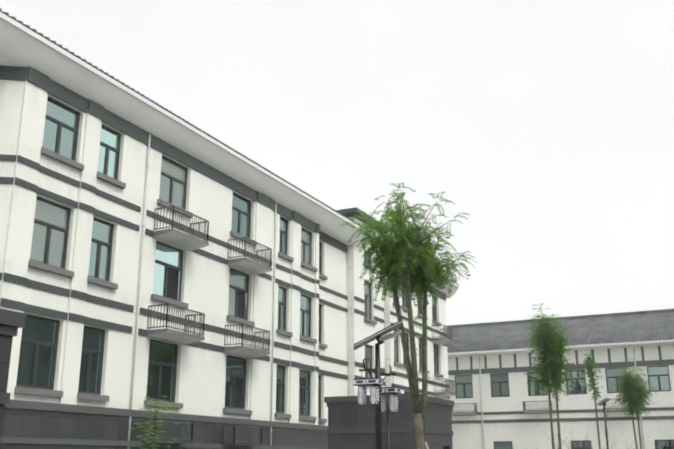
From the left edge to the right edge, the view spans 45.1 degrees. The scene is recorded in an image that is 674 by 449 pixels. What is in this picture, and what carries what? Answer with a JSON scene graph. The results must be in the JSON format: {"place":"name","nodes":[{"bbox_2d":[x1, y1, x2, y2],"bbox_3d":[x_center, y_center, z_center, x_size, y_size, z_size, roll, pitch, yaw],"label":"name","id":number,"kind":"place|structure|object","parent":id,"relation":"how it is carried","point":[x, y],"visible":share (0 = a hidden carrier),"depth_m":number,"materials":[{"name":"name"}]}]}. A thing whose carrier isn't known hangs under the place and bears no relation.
{"place":"outdoors","nodes":[
{"label":"outdoors","id":0,"kind":"place"},
{"bbox_2d":[0,308,25,446],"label":"gate pier","id":1,"kind":"structure","parent":0,"point":[14,325],"depth_m":10.31,"materials":[{"name":"concrete"}]},
{"bbox_2d":[132,396,177,448],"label":"sapling","id":2,"kind":"object","parent":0,"point":[152,403],"depth_m":22.46,"materials":[{"name":"green plant"}]},
{"bbox_2d":[0,68,448,448],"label":"building walls","id":3,"kind":"structure","parent":0,"point":[88,145],"depth_m":26.15,"materials":[{"name":"white paint"}]},
{"bbox_2d":[0,65,454,448],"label":"facade trim","id":4,"kind":"structure","parent":3,"relation":"attached to","point":[60,92],"depth_m":26.01,"materials":[{"name":"grey paint"}]},
{"bbox_2d":[142,205,454,443],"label":"balcony railings","id":5,"kind":"object","parent":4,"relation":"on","point":[259,433],"visible":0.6,"depth_m":27.65,"materials":[{"name":"grey metal"}]},
{"bbox_2d":[16,96,438,417],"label":"windows","id":6,"kind":"structure","parent":3,"relation":"in","point":[171,276],"depth_m":26.76,"materials":[{"name":"grey metal"}]},
{"bbox_2d":[16,99,437,416],"bbox_3d":[-4.284,5.214,34.591,5.153,11.335,36.933,-8,-18,25],"label":"window glass","id":7,"kind":"object","parent":6,"relation":"in","point":[44,328],"visible":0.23,"depth_m":24.89,"materials":[{"name":"glass"}]},
{"bbox_2d":[0,8,458,296],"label":"building roof","id":8,"kind":"structure","parent":3,"relation":"on","point":[93,86],"depth_m":26.29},
{"bbox_2d":[127,134,389,448],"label":"drainpipes","id":9,"kind":"object","parent":3,"relation":"attached to","point":[139,287],"visible":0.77,"depth_m":30.88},
{"bbox_2d":[0,0,673,448],"label":"sky","id":10,"kind":"structure","parent":0,"point":[549,124],"materials":[{"name":"white"}]},
{"bbox_2d":[324,394,454,448],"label":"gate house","id":11,"kind":"structure","parent":0,"point":[436,406],"depth_m":24.93,"materials":[{"name":"tile"}]},
{"bbox_2d":[448,344,673,448],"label":"building walls","id":12,"kind":"structure","parent":0,"point":[504,405],"depth_m":55.42,"materials":[{"name":"white paint"}]},
{"bbox_2d":[451,398,623,411],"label":"balcony railings","id":13,"kind":"object","parent":12,"relation":"attached to","point":[475,408],"visible":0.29,"depth_m":55.87,"materials":[{"name":"grey metal"}]},
{"bbox_2d":[447,309,673,356],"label":"building roof","id":14,"kind":"structure","parent":12,"relation":"on","point":[654,334],"depth_m":58.60,"materials":[{"name":"grey tile"}]},
{"bbox_2d":[448,346,673,423],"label":"facade trim","id":15,"kind":"structure","parent":12,"relation":"attached to","point":[527,369],"depth_m":55.42,"materials":[{"name":"grey paint"}]},
{"bbox_2d":[479,347,644,448],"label":"drainpipes","id":16,"kind":"object","parent":12,"relation":"attached to","point":[482,406],"visible":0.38,"depth_m":57.05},
{"bbox_2d":[455,365,673,448],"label":"windows","id":17,"kind":"structure","parent":12,"relation":"in","point":[615,377],"depth_m":55.45,"materials":[{"name":"grey metal"}]},
{"bbox_2d":[456,366,673,448],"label":"window glass","id":18,"kind":"object","parent":17,"relation":"in","point":[572,389],"visible":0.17,"depth_m":55.41,"materials":[{"name":"glass"}]},
{"bbox_2d":[611,358,656,448],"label":"slender tree","id":19,"kind":"object","parent":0,"point":[638,386],"depth_m":43.42,"materials":[{"name":"green plant"}]},
{"label":"ground","id":20,"kind":"structure","parent":0,"visible":0},
{"bbox_2d":[340,183,476,448],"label":"tree","id":21,"kind":"object","parent":20,"relation":"on","point":[432,265],"depth_m":19.93,"materials":[{"name":"green plant"}]},
{"bbox_2d":[523,303,581,448],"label":"slender tree","id":22,"kind":"object","parent":20,"relation":"on","point":[550,344],"depth_m":32.65,"materials":[{"name":"green plant"}]},
{"bbox_2d":[525,431,588,448],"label":"bare shrub","id":23,"kind":"object","parent":20,"relation":"on","point":[563,442],"visible":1,"depth_m":27.27,"materials":[{"name":"brown plant"}]},
{"bbox_2d":[580,352,602,448],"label":"slender tree","id":24,"kind":"object","parent":20,"relation":"on","point":[589,365],"depth_m":41.37,"materials":[{"name":"green plant"}]},
{"label":"planting bed soil","id":25,"kind":"structure","parent":0,"visible":0},
{"bbox_2d":[353,321,401,448],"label":"solar street light","id":26,"kind":"object","parent":25,"relation":"on","point":[377,402],"visible":1,"depth_m":17.02,"materials":[{"name":"black"}]},
{"bbox_2d":[597,398,610,448],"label":"solar lamp","id":27,"kind":"object","parent":25,"relation":"on","point":[603,403],"visible":1,"depth_m":38.37,"materials":[{"name":"black"}]}
]}

